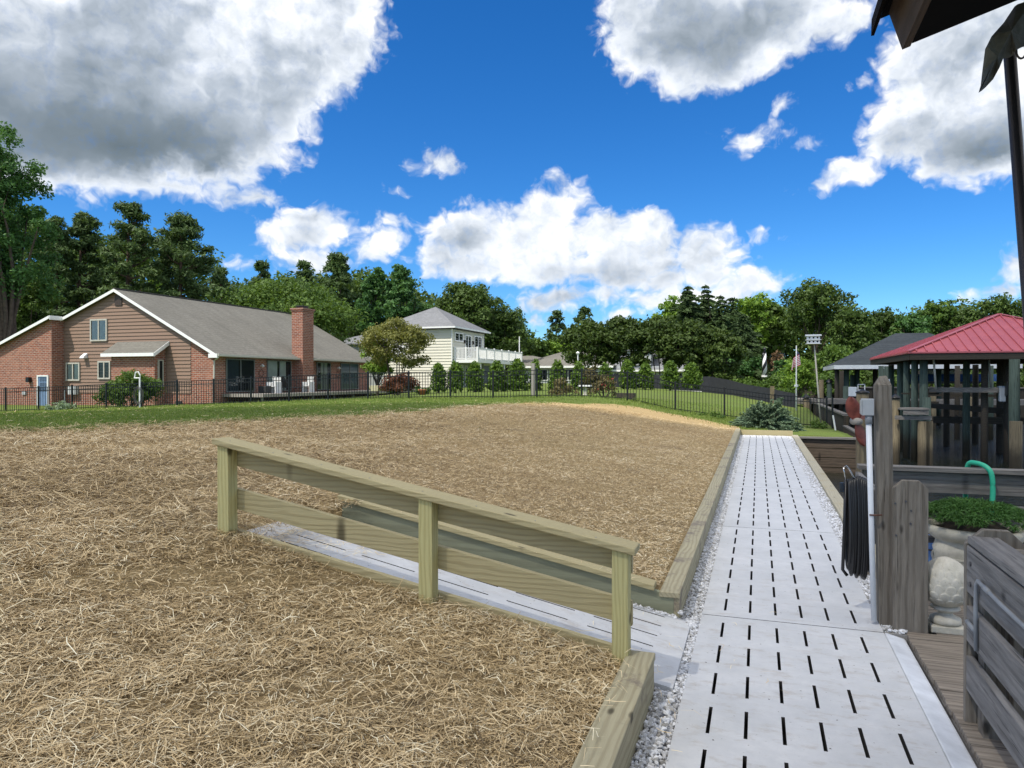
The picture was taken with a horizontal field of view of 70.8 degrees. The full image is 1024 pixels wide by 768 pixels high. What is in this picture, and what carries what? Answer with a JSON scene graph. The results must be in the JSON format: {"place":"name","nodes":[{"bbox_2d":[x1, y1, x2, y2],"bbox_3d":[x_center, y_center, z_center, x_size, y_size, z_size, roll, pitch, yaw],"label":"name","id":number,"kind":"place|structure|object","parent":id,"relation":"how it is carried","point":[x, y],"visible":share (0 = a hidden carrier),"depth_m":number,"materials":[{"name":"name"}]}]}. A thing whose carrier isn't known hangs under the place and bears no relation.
{"place":"outdoors","nodes":[
{"label":"outdoors","id":0,"kind":"place"},
{"bbox_2d":[247,521,689,691],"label":"ramp path","id":1,"kind":"structure","parent":0,"point":[655,633],"depth_m":4.85,"materials":[{"name":"concrete"}]},
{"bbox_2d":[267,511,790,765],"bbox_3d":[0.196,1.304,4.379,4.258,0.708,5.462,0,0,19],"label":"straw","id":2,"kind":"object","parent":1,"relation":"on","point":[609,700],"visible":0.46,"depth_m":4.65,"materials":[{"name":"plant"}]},
{"bbox_2d":[0,383,1023,767],"bbox_3d":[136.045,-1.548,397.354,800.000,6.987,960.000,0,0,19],"label":"ground","id":3,"kind":"structure","parent":0,"point":[712,399],"depth_m":4.43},
{"bbox_2d":[0,121,64,341],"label":"broadleaf tree","id":4,"kind":"object","parent":3,"relation":"on","point":[13,283],"visible":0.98,"depth_m":46.85,"materials":[{"name":"green plant"}]},
{"bbox_2d":[16,260,66,331],"bbox_3d":[-34.864,-3.818,52.240,4.826,10.648,5.239,0,0,-25],"label":"broadleaf tree","id":5,"kind":"object","parent":3,"relation":"on","point":[29,312],"visible":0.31,"depth_m":51.41,"materials":[{"name":"green plant"}]},
{"bbox_2d":[29,215,85,316],"bbox_3d":[-37.943,-6.376,59.840,4.266,15.446,4.920,0,0,-21],"label":"pine tree","id":6,"kind":"object","parent":3,"relation":"on","point":[61,250],"visible":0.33,"depth_m":59.56,"materials":[{"name":"green plant"}]},
{"bbox_2d":[53,210,104,312],"bbox_3d":[-36.662,-6.800,61.666,5.648,16.240,5.216,0,0,19],"label":"pine tree","id":7,"kind":"object","parent":3,"relation":"on","point":[84,225],"visible":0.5,"depth_m":61.40,"materials":[{"name":"green plant"}]},
{"bbox_2d":[76,252,134,306],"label":"pine tree","id":8,"kind":"object","parent":3,"relation":"on","point":[103,273],"visible":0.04,"depth_m":69.12,"materials":[{"name":"green plant"}]},
{"bbox_2d":[91,369,166,407],"bbox_3d":[-18.251,0.249,34.549,3.101,2.039,2.674,0,0,19],"label":"evergreen shrub","id":9,"kind":"object","parent":3,"relation":"on","point":[129,377],"visible":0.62,"depth_m":33.99,"materials":[{"name":"green plant"}]},
{"bbox_2d":[95,200,163,295],"bbox_3d":[-30.659,-6.686,58.076,5.275,16.169,5.202,0,0,-18],"label":"pine tree","id":10,"kind":"object","parent":3,"relation":"on","point":[133,228],"visible":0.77,"depth_m":57.28,"materials":[{"name":"green plant"}]},
{"bbox_2d":[0,288,370,405],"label":"brick house","id":11,"kind":"structure","parent":3,"relation":"on","point":[108,336],"depth_m":43.67,"materials":[{"name":"brown brick"}]},
{"bbox_2d":[90,319,107,340],"bbox_3d":[-24.784,-3.231,43.164,1.327,1.327,0.082,0,0,19],"label":"window","id":12,"kind":"structure","parent":11,"relation":"in","point":[98,327],"depth_m":43.15,"materials":[{"name":"clear glass"}]},
{"bbox_2d":[226,358,254,391],"bbox_3d":[-16.035,-0.507,42.557,0.082,1.950,2.452,0,0,19],"label":"sliding door","id":13,"kind":"structure","parent":11,"relation":"in","point":[235,368],"depth_m":42.51,"materials":[{"name":"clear glass"}]},
{"bbox_2d":[267,360,291,390],"bbox_3d":[-14.854,-0.528,46.006,0.082,1.950,2.433,0,0,19],"label":"sliding door","id":14,"kind":"structure","parent":11,"relation":"in","point":[274,367],"depth_m":45.97,"materials":[{"name":"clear glass"}]},
{"bbox_2d":[316,362,330,389],"bbox_3d":[-13.248,-0.555,50.695,0.082,1.950,1.707,0,0,19],"label":"sliding door","id":15,"kind":"structure","parent":11,"relation":"in","point":[322,368],"depth_m":50.58,"materials":[{"name":"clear glass"}]},
{"bbox_2d":[340,363,358,389],"bbox_3d":[-12.148,-0.574,53.910,0.082,1.950,2.450,0,0,19],"label":"sliding door","id":16,"kind":"structure","parent":11,"relation":"in","point":[346,368],"depth_m":53.88,"materials":[{"name":"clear glass"}]},
{"bbox_2d":[143,209,227,300],"bbox_3d":[-27.766,-6.517,59.907,6.115,15.779,6.612,0,0,19],"label":"pine tree","id":17,"kind":"object","parent":3,"relation":"on","point":[187,226],"visible":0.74,"depth_m":59.19,"materials":[{"name":"green plant"}]},
{"bbox_2d":[208,266,234,301],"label":"pine tree","id":18,"kind":"object","parent":3,"relation":"on","point":[219,287],"visible":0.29,"depth_m":79.62,"materials":[{"name":"green plant"}]},
{"bbox_2d":[208,272,368,345],"bbox_3d":[-20.553,-4.451,64.123,14.173,11.148,14.922,0,0,-28],"label":"domed tree","id":19,"kind":"object","parent":3,"relation":"on","point":[278,295],"visible":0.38,"depth_m":60.95,"materials":[{"name":"green plant"}]},
{"bbox_2d":[291,259,317,299],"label":"pine tree","id":20,"kind":"object","parent":3,"relation":"on","point":[305,266],"visible":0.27,"depth_m":93.33,"materials":[{"name":"green plant"}]},
{"bbox_2d":[222,390,414,401],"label":"deck","id":21,"kind":"structure","parent":3,"relation":"on","point":[294,393],"depth_m":44.61,"materials":[{"name":"wood"}]},
{"bbox_2d":[313,251,364,337],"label":"pine tree","id":22,"kind":"object","parent":3,"relation":"on","point":[338,268],"visible":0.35,"depth_m":87.13,"materials":[{"name":"green plant"}]},
{"bbox_2d":[0,400,734,767],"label":"straw","id":23,"kind":"object","parent":3,"relation":"on","point":[166,724],"visible":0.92,"depth_m":3.65,"materials":[{"name":"beige plant"}]},
{"bbox_2d":[354,267,390,332],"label":"broadleaf tree","id":24,"kind":"object","parent":3,"relation":"on","point":[372,285],"visible":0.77,"depth_m":83.08,"materials":[{"name":"green plant"}]},
{"bbox_2d":[358,341,394,395],"bbox_3d":[-9.432,-1.055,50.008,2.488,4.422,2.512,0,0,19],"label":"broadleaf tree","id":25,"kind":"object","parent":3,"relation":"on","point":[370,368],"visible":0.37,"depth_m":49.79,"materials":[{"name":"green plant"}]},
{"bbox_2d":[0,394,767,432],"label":"grass","id":26,"kind":"structure","parent":3,"relation":"on","point":[128,416],"depth_m":19.19,"materials":[{"name":"green plant"}]},
{"bbox_2d":[352,314,435,394],"bbox_3d":[-7.641,-1.796,48.007,5.208,5.534,5.186,0,0,19],"label":"maple tree","id":27,"kind":"object","parent":3,"relation":"on","point":[399,331],"visible":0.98,"depth_m":46.98,"materials":[{"name":"green plant"}]},
{"bbox_2d":[379,373,418,392],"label":"red bush","id":28,"kind":"object","parent":3,"relation":"on","point":[404,382],"visible":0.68,"depth_m":42.04,"materials":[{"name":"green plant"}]},
{"bbox_2d":[380,264,419,323],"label":"broadleaf tree","id":29,"kind":"object","parent":3,"relation":"on","point":[402,290],"visible":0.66,"depth_m":80.96,"materials":[{"name":"green plant"}]},
{"bbox_2d":[0,368,832,428],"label":"picket fence","id":30,"kind":"object","parent":3,"relation":"on","point":[38,395],"visible":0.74,"depth_m":30.27,"materials":[{"name":"black metal"}]},
{"bbox_2d":[212,437,639,663],"bbox_3d":[-0.630,1.052,4.346,2.769,1.386,0.167,0,0,19],"label":"handrail","id":31,"kind":"object","parent":3,"relation":"on","point":[425,550],"visible":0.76,"depth_m":4.26,"materials":[{"name":"brown wood"}]},
{"bbox_2d":[344,307,521,388],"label":"two storey house","id":32,"kind":"structure","parent":3,"relation":"on","point":[460,340],"depth_m":63.36,"materials":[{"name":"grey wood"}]},
{"bbox_2d":[429,362,446,392],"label":"laurel shrub","id":33,"kind":"object","parent":3,"relation":"on","point":[438,367],"visible":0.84,"depth_m":44.79,"materials":[{"name":"green plant"}]},
{"bbox_2d":[445,360,463,392],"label":"laurel shrub","id":34,"kind":"object","parent":3,"relation":"on","point":[455,366],"visible":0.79,"depth_m":44.81,"materials":[{"name":"green plant"}]},
{"bbox_2d":[429,280,508,347],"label":"oak tree","id":35,"kind":"object","parent":3,"relation":"on","point":[463,301],"visible":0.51,"depth_m":82.45,"materials":[{"name":"green plant"}]},
{"bbox_2d":[465,360,484,391],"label":"laurel shrub","id":36,"kind":"object","parent":3,"relation":"on","point":[473,380],"visible":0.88,"depth_m":44.76,"materials":[{"name":"green plant"}]},
{"bbox_2d":[485,360,508,391],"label":"laurel shrub","id":37,"kind":"object","parent":3,"relation":"on","point":[496,366],"visible":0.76,"depth_m":44.79,"materials":[{"name":"green plant"}]},
{"bbox_2d":[338,494,673,613],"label":"retaining wall","id":38,"kind":"structure","parent":3,"relation":"on","point":[644,592],"depth_m":5.49,"materials":[{"name":"brown wood"}]},
{"bbox_2d":[484,302,537,378],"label":"oak tree","id":39,"kind":"object","parent":3,"relation":"on","point":[513,322],"visible":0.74,"depth_m":84.17,"materials":[{"name":"green plant"}]},
{"bbox_2d":[6,196,1023,378],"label":"woodland","id":40,"kind":"object","parent":3,"relation":"on","point":[799,342],"visible":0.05,"depth_m":101.70,"materials":[{"name":"green plant"}]},
{"bbox_2d":[505,358,529,390],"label":"laurel shrub","id":41,"kind":"object","parent":3,"relation":"on","point":[516,365],"visible":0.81,"depth_m":44.72,"materials":[{"name":"green plant"}]},
{"bbox_2d":[522,332,555,357],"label":"broadleaf tree","id":42,"kind":"object","parent":3,"relation":"on","point":[543,346],"visible":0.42,"depth_m":97.41,"materials":[{"name":"green plant"}]},
{"bbox_2d":[484,352,616,382],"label":"house","id":43,"kind":"structure","parent":3,"relation":"on","point":[546,362],"depth_m":83.30,"materials":[{"name":"grey"}]},
{"bbox_2d":[545,309,565,341],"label":"pine tree","id":44,"kind":"object","parent":3,"relation":"on","point":[557,325],"visible":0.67,"depth_m":111.55,"materials":[{"name":"green plant"}]},
{"bbox_2d":[556,318,622,373],"bbox_3d":[6.818,-2.657,62.157,5.749,6.041,5.709,0,0,-31],"label":"crape myrtle","id":45,"kind":"object","parent":3,"relation":"on","point":[582,336],"visible":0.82,"depth_m":60.72,"materials":[{"name":"green plant"}]},
{"bbox_2d":[588,373,618,396],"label":"rose bush","id":46,"kind":"object","parent":3,"relation":"on","point":[602,384],"visible":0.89,"depth_m":31.49,"materials":[{"name":"green plant"}]},
{"bbox_2d":[572,650,654,767],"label":"retaining wall","id":47,"kind":"structure","parent":3,"relation":"on","point":[620,725],"depth_m":3.23,"materials":[{"name":"brown wood"}]},
{"bbox_2d":[596,314,653,367],"bbox_3d":[9.468,-2.746,60.906,5.016,6.321,5.156,0,0,19],"label":"crape myrtle","id":48,"kind":"object","parent":3,"relation":"on","point":[624,327],"visible":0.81,"depth_m":59.92,"materials":[{"name":"green plant"}]},
{"bbox_2d":[618,359,637,388],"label":"laurel shrub","id":49,"kind":"object","parent":3,"relation":"on","point":[628,365],"visible":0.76,"depth_m":47.78,"materials":[{"name":"green plant"}]},
{"bbox_2d":[596,350,688,375],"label":"grey house","id":50,"kind":"structure","parent":3,"relation":"on","point":[617,368],"depth_m":79.66,"materials":[{"name":"white"}]},
{"bbox_2d":[626,315,685,374],"bbox_3d":[12.389,-2.662,60.057,5.293,6.347,4.871,0,0,-29],"label":"crape myrtle","id":51,"kind":"object","parent":3,"relation":"on","point":[654,327],"visible":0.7,"depth_m":58.87,"materials":[{"name":"green plant"}]},
{"bbox_2d":[651,295,680,344],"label":"broadleaf tree","id":52,"kind":"object","parent":3,"relation":"on","point":[668,305],"visible":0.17,"depth_m":87.20,"materials":[{"name":"green plant"}]},
{"bbox_2d":[659,360,681,389],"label":"laurel shrub","id":53,"kind":"object","parent":3,"relation":"on","point":[671,374],"visible":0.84,"depth_m":47.75,"materials":[{"name":"green plant"}]},
{"bbox_2d":[659,286,705,362],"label":"conifer tree","id":54,"kind":"object","parent":3,"relation":"on","point":[687,307],"visible":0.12,"depth_m":81.42,"materials":[{"name":"green plant"}]},
{"bbox_2d":[656,317,720,371],"bbox_3d":[14.251,-2.358,57.849,5.597,6.150,5.617,0,0,19],"label":"crape myrtle","id":55,"kind":"object","parent":3,"relation":"on","point":[691,328],"visible":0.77,"depth_m":56.70,"materials":[{"name":"green plant"}]},
{"bbox_2d":[680,362,703,389],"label":"laurel shrub","id":56,"kind":"object","parent":3,"relation":"on","point":[690,372],"visible":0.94,"depth_m":47.71,"materials":[{"name":"green plant"}]},
{"bbox_2d":[659,428,740,618],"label":"retaining wall","id":57,"kind":"structure","parent":3,"relation":"on","point":[677,583],"depth_m":6.83,"materials":[{"name":"brown wood"}]},
{"bbox_2d":[613,374,795,407],"bbox_3d":[12.967,0.368,50.129,6.082,2.174,20.081,0,0,-32],"label":"screen fence","id":58,"kind":"object","parent":3,"relation":"on","point":[710,382],"visible":0.29,"depth_m":47.69,"materials":[{"name":"black fabric"}]},
{"bbox_2d":[698,285,715,323],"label":"conifer tree","id":59,"kind":"object","parent":3,"relation":"on","point":[707,317],"visible":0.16,"depth_m":83.56,"materials":[{"name":"green plant"}]},
{"bbox_2d":[691,328,748,380],"bbox_3d":[16.152,-1.837,56.977,4.998,5.423,4.876,0,0,19],"label":"crape myrtle","id":60,"kind":"object","parent":3,"relation":"on","point":[726,345],"visible":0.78,"depth_m":55.81,"materials":[{"name":"green plant"}]},
{"bbox_2d":[707,295,737,359],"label":"conifer tree","id":61,"kind":"object","parent":3,"relation":"on","point":[723,319],"visible":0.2,"depth_m":79.47,"materials":[{"name":"green plant"}]},
{"bbox_2d":[728,355,762,377],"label":"hedge bush","id":62,"kind":"object","parent":3,"relation":"on","point":[746,367],"visible":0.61,"depth_m":63.37,"materials":[{"name":"green plant"}]},
{"bbox_2d":[721,314,778,384],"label":"conifer tree","id":63,"kind":"object","parent":3,"relation":"on","point":[742,325],"visible":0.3,"depth_m":65.15,"materials":[{"name":"green plant"}]},
{"bbox_2d":[735,291,777,343],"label":"broadleaf tree","id":64,"kind":"object","parent":3,"relation":"on","point":[753,308],"visible":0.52,"depth_m":94.58,"materials":[{"name":"green plant"}]},
{"bbox_2d":[729,397,806,431],"bbox_3d":[8.639,1.074,24.642,2.942,1.289,2.126,0,0,19],"label":"juniper shrub","id":65,"kind":"object","parent":3,"relation":"on","point":[776,416],"visible":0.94,"depth_m":24.29,"materials":[{"name":"green plant"}]},
{"bbox_2d":[629,435,907,767],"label":"gravel","id":66,"kind":"structure","parent":3,"relation":"on","point":[652,740],"depth_m":5.21,"materials":[{"name":"white gravel"}]},
{"bbox_2d":[761,301,788,378],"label":"broadleaf tree","id":67,"kind":"object","parent":3,"relation":"on","point":[778,340],"visible":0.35,"depth_m":98.97,"materials":[{"name":"green plant"}]},
{"bbox_2d":[760,371,809,397],"bbox_3d":[18.639,0.217,49.977,2.897,2.182,3.788,0,0,-38],"label":"hedge bush","id":68,"kind":"object","parent":3,"relation":"on","point":[773,382],"visible":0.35,"depth_m":49.79,"materials":[{"name":"green plant"}]},
{"bbox_2d":[777,356,819,397],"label":"young tree","id":69,"kind":"object","parent":3,"relation":"on","point":[805,372],"visible":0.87,"depth_m":45.51,"materials":[{"name":"green plant"}]},
{"bbox_2d":[665,436,950,767],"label":"walkway","id":70,"kind":"structure","parent":3,"relation":"on","point":[777,529],"depth_m":4.42,"materials":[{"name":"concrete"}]},
{"bbox_2d":[873,376,892,626],"bbox_3d":[2.614,1.006,5.051,0.137,2.128,0.104,0,0,19],"label":"dock post","id":71,"kind":"object","parent":70,"relation":"on","point":[883,440],"visible":0.73,"depth_m":5.01,"materials":[{"name":"grey wood"}]},
{"bbox_2d":[860,399,881,621],"bbox_3d":[2.499,0.876,5.009,0.138,1.546,0.088,0,0,19],"label":"electric conduit","id":72,"kind":"object","parent":71,"relation":"attached to","point":[867,408],"visible":1,"depth_m":4.99,"materials":[{"name":"white plastic"}]},
{"bbox_2d":[885,633,976,767],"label":"concrete ledge","id":73,"kind":"object","parent":70,"relation":"on","point":[953,747],"visible":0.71,"depth_m":3.77,"materials":[{"name":"white concrete"}]},
{"bbox_2d":[778,277,859,378],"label":"oak tree","id":74,"kind":"object","parent":3,"relation":"on","point":[819,300],"visible":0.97,"depth_m":88.74,"materials":[{"name":"green plant"}]},
{"bbox_2d":[802,403,847,431],"bbox_3d":[17.735,2.539,42.275,0.220,3.020,32.250,0,0,19],"label":"bulkhead","id":75,"kind":"object","parent":3,"relation":"on","point":[840,418],"visible":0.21,"depth_m":30.72,"materials":[{"name":"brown wood"}]},
{"bbox_2d":[799,425,855,473],"bbox_3d":[10.523,2.797,24.161,2.010,2.520,6.499,0,0,19],"label":"bulkhead","id":76,"kind":"object","parent":3,"relation":"on","point":[822,446],"visible":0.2,"depth_m":21.30,"materials":[{"name":"brown wood"}]},
{"bbox_2d":[812,343,853,374],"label":"broadleaf tree","id":77,"kind":"object","parent":3,"relation":"on","point":[828,355],"visible":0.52,"depth_m":61.31,"materials":[{"name":"green plant"}]},
{"bbox_2d":[825,304,882,373],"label":"broadleaf tree","id":78,"kind":"object","parent":3,"relation":"on","point":[853,336],"visible":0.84,"depth_m":84.98,"materials":[{"name":"green plant"}]},
{"bbox_2d":[792,435,930,633],"bbox_3d":[4.289,2.827,9.330,0.167,2.435,26.400,0,0,19],"label":"bulkhead","id":79,"kind":"object","parent":3,"relation":"on","point":[832,493],"visible":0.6,"depth_m":11.72,"materials":[{"name":"brown wood"}]},
{"bbox_2d":[861,306,903,347],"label":"broadleaf tree","id":80,"kind":"object","parent":3,"relation":"on","point":[884,321],"visible":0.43,"depth_m":90.86,"materials":[{"name":"green plant"}]},
{"bbox_2d":[884,311,934,336],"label":"broadleaf tree","id":81,"kind":"object","parent":3,"relation":"on","point":[912,323],"visible":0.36,"depth_m":88.74,"materials":[{"name":"green plant"}]},
{"bbox_2d":[892,480,928,633],"bbox_3d":[2.716,1.238,4.988,0.262,1.165,0.197,0,0,19],"label":"wooden post","id":82,"kind":"object","parent":3,"relation":"on","point":[910,555],"visible":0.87,"depth_m":4.89,"materials":[{"name":"grey wood"}]},
{"bbox_2d":[801,387,1023,416],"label":"bulkhead","id":83,"kind":"object","parent":3,"relation":"on","point":[868,389],"depth_m":54.30,"materials":[{"name":"brown wood"}]},
{"bbox_2d":[919,298,957,334],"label":"broadleaf tree","id":84,"kind":"object","parent":3,"relation":"on","point":[938,314],"visible":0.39,"depth_m":93.32,"materials":[{"name":"green plant"}]},
{"bbox_2d":[871,0,1016,49],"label":"roof corner","id":85,"kind":"object","parent":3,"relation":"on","point":[913,21],"visible":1,"depth_m":3.28,"materials":[{"name":"black"}]},
{"bbox_2d":[906,601,1018,767],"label":"dock","id":86,"kind":"object","parent":3,"relation":"on","point":[939,657],"visible":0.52,"depth_m":4.09,"materials":[{"name":"brown wood"}]},
{"bbox_2d":[855,463,1023,575],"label":"dock railing","id":87,"kind":"object","parent":86,"relation":"attached to","point":[959,480],"visible":0.24,"depth_m":6.01,"materials":[{"name":"grey wood"}]},
{"bbox_2d":[839,465,869,579],"bbox_3d":[2.509,1.011,5.257,0.237,0.842,0.150,0,0,1],"label":"hose coil","id":88,"kind":"object","parent":87,"relation":"hanging from","point":[855,547],"visible":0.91,"depth_m":5.21,"materials":[{"name":"black rubber"}]},
{"bbox_2d":[963,460,995,520],"bbox_3d":[3.815,1.151,5.704,0.240,1.020,0.888,0,0,19],"label":"garden hose","id":89,"kind":"object","parent":87,"relation":"hanging from","point":[987,468],"visible":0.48,"depth_m":5.87,"materials":[{"name":"rubber"}]},
{"bbox_2d":[928,556,963,635],"bbox_3d":[2.977,1.436,4.945,0.339,0.500,0.333,0,0,19],"label":"garden finial","id":90,"kind":"object","parent":86,"relation":"on","point":[946,587],"visible":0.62,"depth_m":4.86,"materials":[{"name":"stone"}]},
{"bbox_2d":[928,518,1023,565],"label":"planter urn","id":91,"kind":"object","parent":86,"relation":"on","point":[950,538],"visible":0.26,"depth_m":5.63,"materials":[{"name":"stone"}]},
{"bbox_2d":[928,495,1023,532],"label":"grassy plant","id":92,"kind":"object","parent":91,"relation":"in","point":[973,508],"visible":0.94,"depth_m":5.57,"materials":[{"name":"green plant"}]},
{"bbox_2d":[963,528,1023,767],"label":"dock railing","id":93,"kind":"object","parent":86,"relation":"attached to","point":[993,679],"visible":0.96,"depth_m":3.25,"materials":[{"name":"grey wood"}]},
{"bbox_2d":[1003,53,1023,327],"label":"metal pole","id":94,"kind":"object","parent":86,"relation":"on","point":[1014,113],"depth_m":3.33,"materials":[{"name":"metal"}]},
{"bbox_2d":[1015,49,1023,59],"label":"metal ring","id":95,"kind":"object","parent":94,"relation":"hanging from","point":[1018,56],"visible":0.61,"depth_m":3.29,"materials":[{"name":"metal"}]},
{"bbox_2d":[979,2,1023,91],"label":"canvas rag","id":96,"kind":"object","parent":95,"relation":"hanging from","point":[1006,40],"visible":1,"depth_m":3.25,"materials":[{"name":"grey fabric"}]},
{"bbox_2d":[946,308,983,371],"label":"broadleaf tree","id":97,"kind":"object","parent":3,"relation":"on","point":[966,317],"visible":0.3,"depth_m":91.30,"materials":[{"name":"green plant"}]},
{"bbox_2d":[969,292,1022,322],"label":"oak tree","id":98,"kind":"object","parent":3,"relation":"on","point":[1003,305],"visible":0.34,"depth_m":88.73,"materials":[{"name":"green plant"}]},
{"bbox_2d":[0,0,1023,355],"label":"sky","id":99,"kind":"structure","parent":0,"point":[612,158],"materials":[{"name":"blue"}]},
{"bbox_2d":[824,416,1023,534],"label":"water","id":100,"kind":"structure","parent":0,"point":[949,456],"depth_m":25.14,"materials":[{"name":"black liquid"}]},
{"bbox_2d":[855,389,868,471],"bbox_3d":[6.132,2.157,12.613,0.230,4.137,0.224,0,0,19],"label":"mooring piling","id":101,"kind":"object","parent":100,"relation":"in","point":[861,454],"visible":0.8,"depth_m":12.53,"materials":[{"name":"brown wood"}]},
{"bbox_2d":[845,397,865,445],"bbox_3d":[5.888,0.638,12.314,0.351,0.852,0.220,0,0,0],"label":"buoy","id":102,"kind":"object","parent":101,"relation":"hanging from","point":[852,406],"visible":0.84,"depth_m":12.28,"materials":[{"name":"red plastic"}]},
{"bbox_2d":[798,375,1023,428],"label":"pier","id":103,"kind":"structure","parent":100,"relation":"in","point":[845,393],"depth_m":41.87,"materials":[{"name":"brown wood"}]},
{"bbox_2d":[823,333,1022,424],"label":"boathouse","id":104,"kind":"object","parent":100,"relation":"in","point":[857,361],"visible":0.28,"depth_m":43.08,"materials":[{"name":"wood"}]},
{"bbox_2d":[869,313,1023,465],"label":"boathouse","id":105,"kind":"object","parent":100,"relation":"in","point":[987,341],"visible":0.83,"depth_m":24.67,"materials":[{"name":"red metal"}]},
{"bbox_2d":[892,394,1022,468],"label":"dock platform","id":106,"kind":"structure","parent":100,"relation":"in","point":[925,444],"depth_m":21.16,"materials":[{"name":"brown wood"}]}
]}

